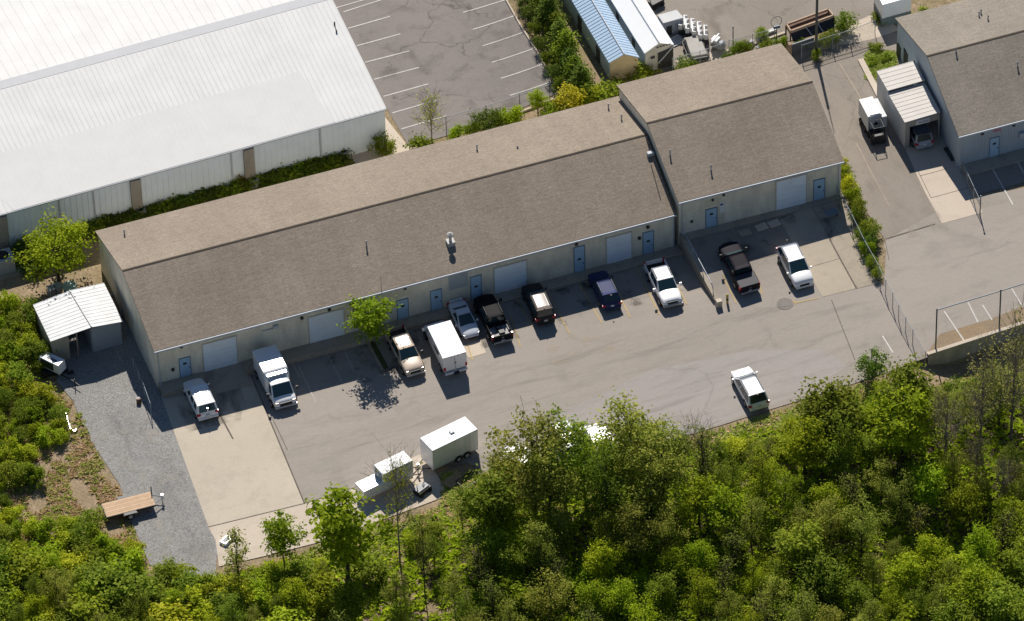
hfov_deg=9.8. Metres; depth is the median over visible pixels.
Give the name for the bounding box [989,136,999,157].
door
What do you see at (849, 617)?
bush
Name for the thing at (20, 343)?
bush
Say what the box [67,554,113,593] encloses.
bush
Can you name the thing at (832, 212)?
wheelbarrow
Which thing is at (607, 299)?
rear window
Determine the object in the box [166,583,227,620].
bush
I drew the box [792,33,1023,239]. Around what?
alley
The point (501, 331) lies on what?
machine
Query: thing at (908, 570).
leafy tree
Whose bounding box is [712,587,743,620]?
slender tree
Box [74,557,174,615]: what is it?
bush
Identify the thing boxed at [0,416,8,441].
bush
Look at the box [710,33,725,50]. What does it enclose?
outboard tank
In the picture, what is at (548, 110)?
bush
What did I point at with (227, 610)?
slender tree
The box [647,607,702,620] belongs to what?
bush
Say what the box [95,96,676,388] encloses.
workshop building
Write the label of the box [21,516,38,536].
bush
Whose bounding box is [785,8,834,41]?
dumpster
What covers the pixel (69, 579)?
slender tree
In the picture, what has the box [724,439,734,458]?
slender tree
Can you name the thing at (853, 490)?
sparse tree
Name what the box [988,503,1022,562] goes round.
sparse tree
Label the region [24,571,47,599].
slender tree
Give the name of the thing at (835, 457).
slender tree
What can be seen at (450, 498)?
edge grass
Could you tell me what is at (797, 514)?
slender tree
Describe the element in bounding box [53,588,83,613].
slender tree
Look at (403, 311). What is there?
door
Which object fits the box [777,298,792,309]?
manhole cover
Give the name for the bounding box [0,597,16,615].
bush
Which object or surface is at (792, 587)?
bush
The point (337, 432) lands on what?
parking lot
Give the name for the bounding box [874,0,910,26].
cargo container
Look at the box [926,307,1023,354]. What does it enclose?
lot dirt patch
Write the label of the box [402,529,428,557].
bush
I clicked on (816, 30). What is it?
utility pole
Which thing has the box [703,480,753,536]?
leafy tree
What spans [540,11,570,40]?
evergreen shrub
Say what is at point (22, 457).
bush
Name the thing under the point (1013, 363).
sparse tree
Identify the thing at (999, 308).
tall fence
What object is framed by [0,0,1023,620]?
ground
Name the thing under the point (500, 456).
slender tree
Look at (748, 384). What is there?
moving suv
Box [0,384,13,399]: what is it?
bush
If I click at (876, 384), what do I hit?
leafy tree
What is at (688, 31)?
plastic frame stack
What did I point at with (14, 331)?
bush
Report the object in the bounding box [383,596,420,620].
slender tree
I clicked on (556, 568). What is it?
sparse tree
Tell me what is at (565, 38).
evergreen shrub
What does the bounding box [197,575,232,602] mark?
bush
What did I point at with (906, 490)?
slender tree
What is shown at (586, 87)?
evergreen shrub
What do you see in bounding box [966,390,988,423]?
sparse tree
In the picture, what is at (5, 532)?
bush
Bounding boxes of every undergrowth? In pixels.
[0,370,1023,620]
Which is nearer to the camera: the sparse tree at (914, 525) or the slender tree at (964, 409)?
the sparse tree at (914, 525)
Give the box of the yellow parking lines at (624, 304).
[398,261,818,375]
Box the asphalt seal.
[501,350,848,453]
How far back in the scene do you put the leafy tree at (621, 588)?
508.70 m
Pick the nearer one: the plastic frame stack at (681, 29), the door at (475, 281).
the door at (475, 281)
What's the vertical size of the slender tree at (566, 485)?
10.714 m
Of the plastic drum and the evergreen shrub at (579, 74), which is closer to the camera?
the plastic drum
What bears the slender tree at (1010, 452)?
on the ground at (92, 274)
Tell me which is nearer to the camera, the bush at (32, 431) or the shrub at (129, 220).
the bush at (32, 431)
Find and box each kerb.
[489,97,556,123]
[505,0,558,90]
[722,31,784,52]
[858,58,876,96]
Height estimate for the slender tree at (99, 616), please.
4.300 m
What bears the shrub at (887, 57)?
on the grass island at (884, 62)
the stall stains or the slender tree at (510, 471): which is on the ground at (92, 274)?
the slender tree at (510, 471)
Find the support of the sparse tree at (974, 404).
on the ground at (92, 274)
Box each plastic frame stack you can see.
[678,15,687,34]
[685,18,694,36]
[692,21,700,35]
[698,25,708,44]
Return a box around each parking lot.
[159,188,1023,502]
[333,0,557,144]
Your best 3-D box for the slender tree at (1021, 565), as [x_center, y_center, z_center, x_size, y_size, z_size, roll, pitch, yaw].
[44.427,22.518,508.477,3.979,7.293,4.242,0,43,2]
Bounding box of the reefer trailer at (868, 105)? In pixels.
[858,96,886,132]
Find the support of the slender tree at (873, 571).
on the ground at (92, 274)
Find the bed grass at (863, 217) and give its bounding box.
[844,166,881,280]
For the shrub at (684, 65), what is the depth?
558.12 m
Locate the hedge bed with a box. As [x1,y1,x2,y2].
[841,165,885,284]
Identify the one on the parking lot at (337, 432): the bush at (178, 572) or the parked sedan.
the parked sedan
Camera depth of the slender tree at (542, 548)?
511.41 m
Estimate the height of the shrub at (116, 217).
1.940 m
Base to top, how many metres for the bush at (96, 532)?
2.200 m
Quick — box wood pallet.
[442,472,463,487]
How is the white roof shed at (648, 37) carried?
on the ground at (92, 274)
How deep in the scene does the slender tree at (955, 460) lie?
517.62 m
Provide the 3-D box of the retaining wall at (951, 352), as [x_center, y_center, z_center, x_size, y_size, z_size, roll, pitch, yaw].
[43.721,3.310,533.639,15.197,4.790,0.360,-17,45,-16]
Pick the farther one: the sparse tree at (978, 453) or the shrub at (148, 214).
the shrub at (148, 214)
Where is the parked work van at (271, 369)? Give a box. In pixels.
[252,344,297,409]
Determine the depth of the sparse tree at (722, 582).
510.39 m
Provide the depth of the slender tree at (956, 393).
524.30 m
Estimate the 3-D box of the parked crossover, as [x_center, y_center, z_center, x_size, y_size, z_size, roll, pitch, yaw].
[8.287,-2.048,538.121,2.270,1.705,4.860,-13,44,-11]
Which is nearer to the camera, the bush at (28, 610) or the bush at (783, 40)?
the bush at (28, 610)
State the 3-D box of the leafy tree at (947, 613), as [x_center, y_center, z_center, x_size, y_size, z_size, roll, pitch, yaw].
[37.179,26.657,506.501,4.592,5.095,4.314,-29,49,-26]
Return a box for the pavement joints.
[208,42,969,526]
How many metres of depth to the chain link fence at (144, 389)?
530.73 m
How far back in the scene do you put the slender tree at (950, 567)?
508.85 m
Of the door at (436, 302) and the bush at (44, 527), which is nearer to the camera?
the bush at (44, 527)
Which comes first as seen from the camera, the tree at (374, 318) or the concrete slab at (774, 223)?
the tree at (374, 318)
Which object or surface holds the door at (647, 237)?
in the workshop building at (220, 283)
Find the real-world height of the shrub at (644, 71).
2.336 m
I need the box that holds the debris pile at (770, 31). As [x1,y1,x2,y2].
[746,28,775,49]
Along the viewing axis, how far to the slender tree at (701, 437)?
521.71 m
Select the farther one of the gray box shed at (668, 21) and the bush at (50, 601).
the gray box shed at (668, 21)
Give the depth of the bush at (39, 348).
533.12 m
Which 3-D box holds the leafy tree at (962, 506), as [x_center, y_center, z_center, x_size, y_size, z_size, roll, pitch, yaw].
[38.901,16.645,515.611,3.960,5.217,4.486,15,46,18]
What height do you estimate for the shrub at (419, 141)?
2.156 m
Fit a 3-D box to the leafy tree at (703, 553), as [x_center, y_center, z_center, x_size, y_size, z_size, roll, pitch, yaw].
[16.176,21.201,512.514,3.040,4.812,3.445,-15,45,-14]
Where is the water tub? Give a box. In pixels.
[62,281,76,291]
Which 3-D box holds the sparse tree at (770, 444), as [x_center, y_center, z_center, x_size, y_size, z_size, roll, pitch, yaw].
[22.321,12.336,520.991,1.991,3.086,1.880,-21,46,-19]
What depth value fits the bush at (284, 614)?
508.39 m
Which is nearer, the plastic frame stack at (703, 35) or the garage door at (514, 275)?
the garage door at (514, 275)
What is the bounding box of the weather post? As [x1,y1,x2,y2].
[771,16,781,43]
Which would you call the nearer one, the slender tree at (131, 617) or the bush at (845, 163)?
the slender tree at (131, 617)
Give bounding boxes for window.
[448,272,468,290]
[604,293,618,303]
[666,25,671,34]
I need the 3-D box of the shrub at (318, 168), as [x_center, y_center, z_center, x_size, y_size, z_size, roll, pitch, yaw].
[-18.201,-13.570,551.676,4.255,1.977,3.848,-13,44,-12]
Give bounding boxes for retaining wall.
[679,229,721,308]
[926,321,1023,364]
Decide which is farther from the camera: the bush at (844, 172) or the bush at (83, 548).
the bush at (844, 172)
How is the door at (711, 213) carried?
in the end unit building at (740, 136)
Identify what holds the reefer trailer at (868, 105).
on the alley streaks
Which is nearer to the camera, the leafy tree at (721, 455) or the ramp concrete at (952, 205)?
the leafy tree at (721, 455)
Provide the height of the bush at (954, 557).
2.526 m
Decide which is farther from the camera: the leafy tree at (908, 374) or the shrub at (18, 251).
the shrub at (18, 251)
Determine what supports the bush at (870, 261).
on the hedge bed
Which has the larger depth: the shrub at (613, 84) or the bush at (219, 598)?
the shrub at (613, 84)
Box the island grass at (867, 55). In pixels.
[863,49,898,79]
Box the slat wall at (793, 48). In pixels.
[787,37,813,55]
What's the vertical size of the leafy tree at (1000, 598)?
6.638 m
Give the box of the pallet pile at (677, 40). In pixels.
[670,34,683,46]
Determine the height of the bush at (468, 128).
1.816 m
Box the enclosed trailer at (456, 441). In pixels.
[415,417,478,471]
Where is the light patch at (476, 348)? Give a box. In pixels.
[463,340,485,357]
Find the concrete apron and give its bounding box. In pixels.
[209,454,448,565]
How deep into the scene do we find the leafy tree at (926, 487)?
515.33 m
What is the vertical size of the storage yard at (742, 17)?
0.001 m
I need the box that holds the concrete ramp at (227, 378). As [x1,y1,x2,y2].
[202,362,251,394]
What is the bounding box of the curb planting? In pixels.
[371,341,388,368]
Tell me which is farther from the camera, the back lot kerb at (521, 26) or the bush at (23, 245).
the back lot kerb at (521, 26)
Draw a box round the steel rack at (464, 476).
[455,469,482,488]
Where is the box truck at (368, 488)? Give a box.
[355,451,420,500]
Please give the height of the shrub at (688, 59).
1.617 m
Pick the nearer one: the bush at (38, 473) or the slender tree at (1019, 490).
the slender tree at (1019, 490)
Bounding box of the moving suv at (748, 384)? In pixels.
[731,367,769,411]
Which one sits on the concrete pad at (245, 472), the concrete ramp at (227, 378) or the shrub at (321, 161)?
the concrete ramp at (227, 378)
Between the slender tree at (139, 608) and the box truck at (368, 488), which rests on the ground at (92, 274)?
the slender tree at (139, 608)
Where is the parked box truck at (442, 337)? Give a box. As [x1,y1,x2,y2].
[422,320,467,375]
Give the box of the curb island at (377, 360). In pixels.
[367,342,383,370]
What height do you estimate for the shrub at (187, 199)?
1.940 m
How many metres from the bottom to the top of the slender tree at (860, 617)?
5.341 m
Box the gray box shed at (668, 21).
[658,10,682,35]
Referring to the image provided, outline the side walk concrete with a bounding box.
[350,118,415,163]
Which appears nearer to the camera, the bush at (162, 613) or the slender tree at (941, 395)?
the bush at (162, 613)
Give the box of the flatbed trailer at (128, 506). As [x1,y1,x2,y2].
[99,486,163,521]
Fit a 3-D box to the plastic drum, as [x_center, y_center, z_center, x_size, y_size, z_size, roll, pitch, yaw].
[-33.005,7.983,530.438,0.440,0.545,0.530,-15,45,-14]
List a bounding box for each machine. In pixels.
[413,481,431,497]
[493,325,504,334]
[682,35,710,63]
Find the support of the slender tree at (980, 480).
on the ground at (92, 274)
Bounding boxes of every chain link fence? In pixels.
[132,358,151,415]
[445,83,549,133]
[672,29,774,70]
[801,19,875,58]
[837,186,925,365]
[960,159,979,210]
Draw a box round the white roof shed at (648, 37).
[605,0,673,70]
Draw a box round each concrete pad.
[161,375,302,525]
[684,197,879,290]
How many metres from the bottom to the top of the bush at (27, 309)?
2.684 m
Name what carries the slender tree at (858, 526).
on the ground at (92, 274)
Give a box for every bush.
[0,289,21,319]
[0,315,4,331]
[0,329,20,353]
[0,339,14,366]
[0,339,25,367]
[0,361,9,378]
[0,376,11,389]
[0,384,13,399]
[0,386,17,410]
[0,411,7,429]
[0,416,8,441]
[0,434,28,465]
[0,445,11,464]
[0,457,26,490]
[0,481,6,494]
[0,493,15,511]
[0,513,5,525]
[0,520,18,546]
[0,539,24,595]
[0,540,12,551]
[0,541,59,598]
[0,574,27,609]
[0,587,17,620]
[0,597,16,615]
[1,504,26,523]
[2,418,20,432]
[3,309,25,330]
[3,323,21,338]
[3,360,39,392]
[5,519,23,540]
[8,406,32,426]
[9,424,31,444]
[9,565,37,589]
[10,460,35,482]
[10,591,26,609]
[11,377,37,399]
[11,452,36,465]
[12,234,30,250]
[12,322,39,344]
[14,331,41,347]
[14,395,32,408]
[16,335,56,368]
[16,568,49,597]
[16,610,52,620]
[19,294,41,325]
[19,461,48,491]
[20,320,37,333]
[21,404,45,425]
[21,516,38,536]
[22,443,41,460]
[23,601,42,619]
[25,545,38,554]
[26,381,60,408]
[26,391,51,413]
[27,354,45,372]
[27,421,48,438]
[28,540,65,557]
[31,422,57,448]
[32,512,66,544]
[32,602,58,620]
[37,544,68,560]
[44,597,57,615]
[46,402,70,422]
[47,528,79,553]
[47,585,80,601]
[48,608,79,620]
[49,415,73,436]
[50,426,69,445]
[51,569,72,583]
[52,515,81,536]
[54,585,122,620]
[54,607,76,619]
[57,603,85,620]
[58,546,92,574]
[58,554,76,573]
[64,520,96,552]
[65,564,85,588]
[67,533,102,563]
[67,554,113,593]
[72,592,92,618]
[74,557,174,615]
[77,507,105,533]
[84,525,113,550]
[89,532,122,563]
[99,540,143,568]
[101,596,139,620]
[103,606,128,619]
[105,541,150,581]
[121,536,147,562]
[131,595,200,620]
[141,581,172,613]
[145,555,183,592]
[165,561,206,587]
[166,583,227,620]
[170,567,204,605]
[194,570,213,594]
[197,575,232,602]
[203,584,249,620]
[210,573,228,581]
[211,571,259,620]
[243,574,276,613]
[255,561,292,590]
[256,601,321,620]
[259,565,268,579]
[263,579,300,607]
[284,558,318,588]
[290,566,339,617]
[312,557,328,571]
[339,554,396,589]
[366,129,399,156]
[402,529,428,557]
[417,518,447,542]
[446,122,470,139]
[461,119,480,134]
[467,107,504,133]
[487,107,514,126]
[487,568,548,620]
[493,509,560,566]
[499,104,526,124]
[514,0,530,8]
[518,3,535,20]
[525,18,542,36]
[531,35,548,51]
[537,99,555,116]
[539,50,556,65]
[543,64,565,80]
[549,94,569,113]
[551,75,567,93]
[552,557,600,601]
[575,89,592,104]
[588,84,608,101]
[610,566,671,615]
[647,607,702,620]
[718,435,755,463]
[721,51,732,57]
[728,39,749,54]
[737,550,791,594]
[738,39,754,52]
[740,435,766,455]
[753,25,769,38]
[763,429,793,459]
[763,433,775,447]
[767,575,829,620]
[769,35,788,47]
[784,416,803,430]
[792,478,822,517]
[810,48,822,61]
[814,30,834,48]
[822,609,859,620]
[826,26,841,43]
[833,8,860,36]
[841,156,848,165]
[841,162,851,177]
[841,172,860,192]
[841,185,863,205]
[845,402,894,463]
[846,206,865,224]
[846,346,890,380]
[848,195,867,211]
[851,223,867,242]
[857,239,877,258]
[858,217,883,238]
[858,229,881,247]
[863,254,878,267]
[870,265,882,277]
[870,596,923,620]
[934,374,963,404]
[935,544,971,582]
[961,374,985,393]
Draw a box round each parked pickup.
[384,324,424,377]
[473,294,512,344]
[643,257,682,307]
[717,241,759,294]
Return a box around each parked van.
[581,423,616,462]
[910,123,933,149]
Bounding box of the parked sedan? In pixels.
[446,297,479,338]
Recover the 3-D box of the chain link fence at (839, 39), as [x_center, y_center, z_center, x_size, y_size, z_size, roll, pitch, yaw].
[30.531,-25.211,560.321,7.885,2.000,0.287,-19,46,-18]
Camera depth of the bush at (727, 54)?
559.16 m
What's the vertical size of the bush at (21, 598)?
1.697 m
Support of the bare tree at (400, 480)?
on the ground at (92, 274)
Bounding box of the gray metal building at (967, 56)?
[895,0,1023,166]
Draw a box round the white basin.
[219,535,230,546]
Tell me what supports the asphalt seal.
on the parking lot at (337, 432)
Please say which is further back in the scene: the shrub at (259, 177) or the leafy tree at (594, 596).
the shrub at (259, 177)
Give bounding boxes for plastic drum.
[136,397,140,403]
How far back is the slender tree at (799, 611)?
505.80 m
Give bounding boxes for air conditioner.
[0,247,22,280]
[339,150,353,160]
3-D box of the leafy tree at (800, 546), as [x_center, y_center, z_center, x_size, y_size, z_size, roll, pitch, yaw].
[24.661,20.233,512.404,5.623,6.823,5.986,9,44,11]
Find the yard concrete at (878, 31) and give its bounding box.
[820,15,896,49]
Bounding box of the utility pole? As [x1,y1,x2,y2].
[815,0,817,49]
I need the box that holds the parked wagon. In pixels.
[183,378,218,420]
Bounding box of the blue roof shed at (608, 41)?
[562,0,639,80]
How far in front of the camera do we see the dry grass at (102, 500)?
523.28 m
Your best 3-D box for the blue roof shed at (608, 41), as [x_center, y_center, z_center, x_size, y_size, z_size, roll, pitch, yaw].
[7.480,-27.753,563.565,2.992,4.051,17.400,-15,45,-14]
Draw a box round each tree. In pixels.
[3,204,101,283]
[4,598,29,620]
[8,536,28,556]
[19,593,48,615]
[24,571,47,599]
[32,565,73,600]
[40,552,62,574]
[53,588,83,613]
[55,566,77,585]
[79,579,98,598]
[91,609,108,620]
[120,582,153,620]
[124,612,138,620]
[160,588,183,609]
[199,609,223,620]
[210,524,258,589]
[213,592,248,620]
[242,603,266,620]
[257,510,308,567]
[267,594,287,616]
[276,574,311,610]
[303,482,403,591]
[314,559,330,575]
[321,607,350,620]
[323,575,372,620]
[336,292,402,350]
[362,433,424,562]
[379,571,412,606]
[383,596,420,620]
[407,509,435,595]
[411,81,448,141]
[419,529,449,567]
[435,566,472,612]
[446,500,470,528]
[446,587,489,620]
[449,462,526,540]
[452,535,492,587]
[455,522,509,563]
[458,606,498,620]
[474,447,533,520]
[476,570,508,615]
[481,396,588,515]
[481,432,528,494]
[493,540,531,574]
[494,595,528,620]
[507,438,588,522]
[518,518,562,574]
[518,567,581,620]
[519,403,595,507]
[526,86,549,113]
[537,507,576,551]
[539,548,574,601]
[552,81,589,110]
[560,415,614,495]
[574,385,681,493]
[574,577,620,618]
[576,437,637,533]
[576,535,628,584]
[577,599,606,620]
[587,508,623,555]
[590,428,646,498]
[602,573,641,619]
[607,495,667,562]
[609,431,694,518]
[620,586,666,620]
[622,408,668,459]
[629,412,696,492]
[642,570,680,613]
[643,503,691,552]
[657,542,688,582]
[669,493,699,536]
[671,410,732,489]
[671,473,723,524]
[676,563,717,615]
[683,538,721,576]
[692,428,711,452]
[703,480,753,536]
[707,552,742,600]
[710,438,733,467]
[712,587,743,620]
[713,448,752,504]
[718,520,750,567]
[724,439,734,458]
[726,608,766,620]
[732,489,771,546]
[733,435,789,501]
[733,551,769,597]
[741,442,770,472]
[746,446,759,459]
[748,587,780,620]
[752,573,793,611]
[760,557,791,598]
[762,439,776,463]
[763,512,831,578]
[764,466,809,520]
[771,585,823,620]
[775,411,833,474]
[779,497,817,537]
[782,396,816,438]
[786,374,867,444]
[793,549,855,604]
[807,479,850,517]
[808,492,855,549]
[811,602,849,620]
[814,410,859,479]
[816,544,846,576]
[829,383,864,418]
[831,466,865,513]
[838,488,895,556]
[838,576,878,614]
[840,612,870,620]
[850,432,886,469]
[851,598,886,620]
[856,549,890,589]
[860,374,936,461]
[862,456,903,499]
[863,393,882,411]
[868,352,939,430]
[871,379,889,391]
[873,584,906,620]
[877,375,893,404]
[878,547,940,598]
[879,469,919,524]
[883,536,910,571]
[899,458,951,511]
[902,581,935,620]
[903,499,939,542]
[911,529,950,574]
[923,381,978,464]
[924,556,967,601]
[925,396,944,430]
[925,583,958,616]
[928,595,986,620]
[931,386,950,405]
[935,444,972,488]
[939,557,1014,620]
[942,475,986,524]
[943,390,967,411]
[947,385,978,427]
[953,324,1010,450]
[958,434,989,472]
[959,465,994,499]
[959,555,999,591]
[960,520,1006,568]
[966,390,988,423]
[972,362,1022,426]
[974,357,1006,409]
[981,569,1023,620]
[984,454,1023,498]
[987,490,1023,540]
[988,295,1023,440]
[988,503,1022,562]
[995,441,1023,477]
[997,530,1023,584]
[1001,339,1023,379]
[1002,475,1023,510]
[1002,600,1023,620]
[1008,452,1023,488]
[1013,551,1023,588]
[1014,517,1023,539]
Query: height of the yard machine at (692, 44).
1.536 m
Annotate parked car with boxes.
[504,443,534,479]
[550,421,581,459]
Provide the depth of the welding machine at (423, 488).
521.07 m
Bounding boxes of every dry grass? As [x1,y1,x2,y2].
[0,296,150,590]
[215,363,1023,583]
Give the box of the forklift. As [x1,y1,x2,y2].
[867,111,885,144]
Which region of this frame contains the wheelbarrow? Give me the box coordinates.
[822,207,838,217]
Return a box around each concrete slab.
[738,228,751,237]
[754,222,768,231]
[767,219,780,227]
[780,207,854,296]
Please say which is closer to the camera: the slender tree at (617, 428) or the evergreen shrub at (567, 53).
the slender tree at (617, 428)
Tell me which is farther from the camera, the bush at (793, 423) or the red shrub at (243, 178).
the red shrub at (243, 178)
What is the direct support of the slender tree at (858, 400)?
on the ground at (92, 274)
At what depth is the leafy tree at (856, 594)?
508.93 m
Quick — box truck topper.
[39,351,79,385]
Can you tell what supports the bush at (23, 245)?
on the ground at (92, 274)
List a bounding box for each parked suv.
[521,283,555,325]
[776,239,813,289]
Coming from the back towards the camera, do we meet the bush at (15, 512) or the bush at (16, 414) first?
the bush at (16, 414)
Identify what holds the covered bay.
on the alley
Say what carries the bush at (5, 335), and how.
on the ground at (92, 274)
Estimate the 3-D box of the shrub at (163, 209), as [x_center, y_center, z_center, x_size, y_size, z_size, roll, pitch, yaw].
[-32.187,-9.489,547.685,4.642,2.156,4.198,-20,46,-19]
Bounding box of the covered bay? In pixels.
[877,60,940,147]
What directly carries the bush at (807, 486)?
on the ground at (92, 274)
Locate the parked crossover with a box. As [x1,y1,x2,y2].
[588,271,621,310]
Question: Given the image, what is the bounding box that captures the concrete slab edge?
[813,199,877,287]
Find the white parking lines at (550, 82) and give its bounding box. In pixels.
[337,0,1023,352]
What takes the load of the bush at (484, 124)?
on the ground at (92, 274)
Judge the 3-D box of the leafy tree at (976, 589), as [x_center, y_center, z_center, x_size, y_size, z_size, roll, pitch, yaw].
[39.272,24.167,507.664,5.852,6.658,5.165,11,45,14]
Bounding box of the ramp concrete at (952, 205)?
[905,121,981,222]
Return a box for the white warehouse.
[0,0,385,249]
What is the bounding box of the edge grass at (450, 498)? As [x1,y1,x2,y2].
[217,361,1023,589]
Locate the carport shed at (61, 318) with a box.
[33,283,122,359]
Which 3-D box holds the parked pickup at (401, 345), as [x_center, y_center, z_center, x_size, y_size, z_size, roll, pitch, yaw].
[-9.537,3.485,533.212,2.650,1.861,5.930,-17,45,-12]
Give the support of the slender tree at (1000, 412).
on the ground at (92, 274)
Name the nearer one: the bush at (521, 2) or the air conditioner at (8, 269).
the air conditioner at (8, 269)
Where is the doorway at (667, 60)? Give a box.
[658,48,672,68]
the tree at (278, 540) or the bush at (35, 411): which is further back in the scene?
the bush at (35, 411)
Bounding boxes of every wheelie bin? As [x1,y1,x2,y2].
[46,284,56,296]
[53,282,62,294]
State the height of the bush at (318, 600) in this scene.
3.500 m
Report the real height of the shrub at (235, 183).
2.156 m
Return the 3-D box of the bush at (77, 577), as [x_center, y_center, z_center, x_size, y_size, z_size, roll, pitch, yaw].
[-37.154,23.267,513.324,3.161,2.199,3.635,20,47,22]
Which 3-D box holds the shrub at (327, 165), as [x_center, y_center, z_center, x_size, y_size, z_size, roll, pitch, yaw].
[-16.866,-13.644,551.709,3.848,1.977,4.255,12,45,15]
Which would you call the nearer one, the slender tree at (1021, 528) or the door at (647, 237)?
the slender tree at (1021, 528)
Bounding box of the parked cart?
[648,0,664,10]
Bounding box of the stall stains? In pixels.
[386,283,588,371]
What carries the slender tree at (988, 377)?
on the ground at (92, 274)
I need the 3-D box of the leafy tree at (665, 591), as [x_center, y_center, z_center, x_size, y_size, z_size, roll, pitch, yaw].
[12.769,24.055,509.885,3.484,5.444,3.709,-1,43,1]
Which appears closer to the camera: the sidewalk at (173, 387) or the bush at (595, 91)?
the sidewalk at (173, 387)
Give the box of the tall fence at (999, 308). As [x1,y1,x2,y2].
[935,283,1023,348]
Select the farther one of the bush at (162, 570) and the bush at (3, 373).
the bush at (3, 373)
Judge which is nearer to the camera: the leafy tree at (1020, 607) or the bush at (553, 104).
the leafy tree at (1020, 607)
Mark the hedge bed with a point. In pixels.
(881, 253)
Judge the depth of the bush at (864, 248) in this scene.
539.24 m
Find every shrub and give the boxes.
[8,241,31,268]
[17,254,44,278]
[75,214,109,241]
[91,218,117,228]
[96,210,138,227]
[115,207,138,224]
[119,204,151,222]
[140,198,178,216]
[145,205,161,217]
[160,199,191,210]
[165,190,209,210]
[189,189,210,205]
[191,182,224,204]
[209,182,236,198]
[212,175,258,197]
[234,174,247,185]
[238,180,254,192]
[243,170,278,188]
[249,175,263,190]
[259,168,283,187]
[264,163,295,184]
[271,161,294,182]
[275,160,316,180]
[288,161,320,177]
[296,156,332,178]
[303,154,341,172]
[318,148,354,169]
[318,151,346,172]
[402,131,438,148]
[528,0,559,19]
[531,0,571,26]
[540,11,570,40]
[544,16,578,50]
[546,26,588,65]
[555,45,582,78]
[556,53,593,83]
[564,60,596,99]
[579,81,596,104]
[582,73,626,102]
[623,59,665,81]
[669,58,692,70]
[674,54,700,66]
[756,36,773,48]
[865,55,879,66]
[868,41,884,53]
[870,11,884,25]
[880,50,894,61]
[911,4,936,13]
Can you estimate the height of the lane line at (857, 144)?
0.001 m
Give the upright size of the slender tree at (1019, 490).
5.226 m
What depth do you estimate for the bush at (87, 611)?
509.08 m
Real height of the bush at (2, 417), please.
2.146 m
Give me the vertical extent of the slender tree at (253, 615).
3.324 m
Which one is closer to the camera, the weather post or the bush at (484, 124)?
the bush at (484, 124)
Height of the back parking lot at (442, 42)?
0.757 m
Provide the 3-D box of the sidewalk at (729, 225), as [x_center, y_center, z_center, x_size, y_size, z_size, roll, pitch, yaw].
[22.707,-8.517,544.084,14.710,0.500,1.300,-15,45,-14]
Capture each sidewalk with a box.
[158,243,682,397]
[686,195,839,239]
[959,148,1023,176]
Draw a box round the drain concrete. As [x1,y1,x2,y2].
[677,49,730,64]
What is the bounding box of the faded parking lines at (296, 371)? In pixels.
[114,330,422,419]
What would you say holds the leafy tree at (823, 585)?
on the ground at (92, 274)
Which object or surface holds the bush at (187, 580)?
on the ground at (92, 274)
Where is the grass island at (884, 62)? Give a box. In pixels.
[864,50,897,80]
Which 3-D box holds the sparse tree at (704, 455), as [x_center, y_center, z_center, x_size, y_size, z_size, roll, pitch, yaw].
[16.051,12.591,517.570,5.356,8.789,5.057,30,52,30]
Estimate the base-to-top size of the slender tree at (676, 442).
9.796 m
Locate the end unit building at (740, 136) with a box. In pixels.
[617,43,844,244]
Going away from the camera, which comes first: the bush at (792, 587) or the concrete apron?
the bush at (792, 587)
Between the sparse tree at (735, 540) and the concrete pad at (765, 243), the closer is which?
the sparse tree at (735, 540)
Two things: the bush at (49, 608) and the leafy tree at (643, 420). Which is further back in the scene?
the leafy tree at (643, 420)
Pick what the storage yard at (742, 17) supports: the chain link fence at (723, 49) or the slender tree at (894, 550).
the chain link fence at (723, 49)
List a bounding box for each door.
[178,356,191,379]
[201,335,238,371]
[307,308,345,343]
[396,298,408,319]
[430,288,442,310]
[470,274,481,299]
[493,259,527,293]
[573,245,584,272]
[605,231,632,264]
[642,230,653,254]
[705,207,717,229]
[775,173,806,210]
[813,177,824,202]
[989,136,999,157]
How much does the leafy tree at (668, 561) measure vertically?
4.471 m
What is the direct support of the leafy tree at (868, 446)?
on the ground at (92, 274)
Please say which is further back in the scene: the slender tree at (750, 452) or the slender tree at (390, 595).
the slender tree at (750, 452)
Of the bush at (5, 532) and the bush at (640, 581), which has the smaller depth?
the bush at (640, 581)
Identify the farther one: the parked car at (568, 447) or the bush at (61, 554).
the parked car at (568, 447)
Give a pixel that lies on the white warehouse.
(107, 107)
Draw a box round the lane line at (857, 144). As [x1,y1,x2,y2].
[839,63,889,205]
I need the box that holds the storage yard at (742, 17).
[646,0,873,73]
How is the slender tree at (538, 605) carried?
on the ground at (92, 274)
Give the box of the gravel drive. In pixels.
[38,320,216,575]
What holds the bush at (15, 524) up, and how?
on the ground at (92, 274)

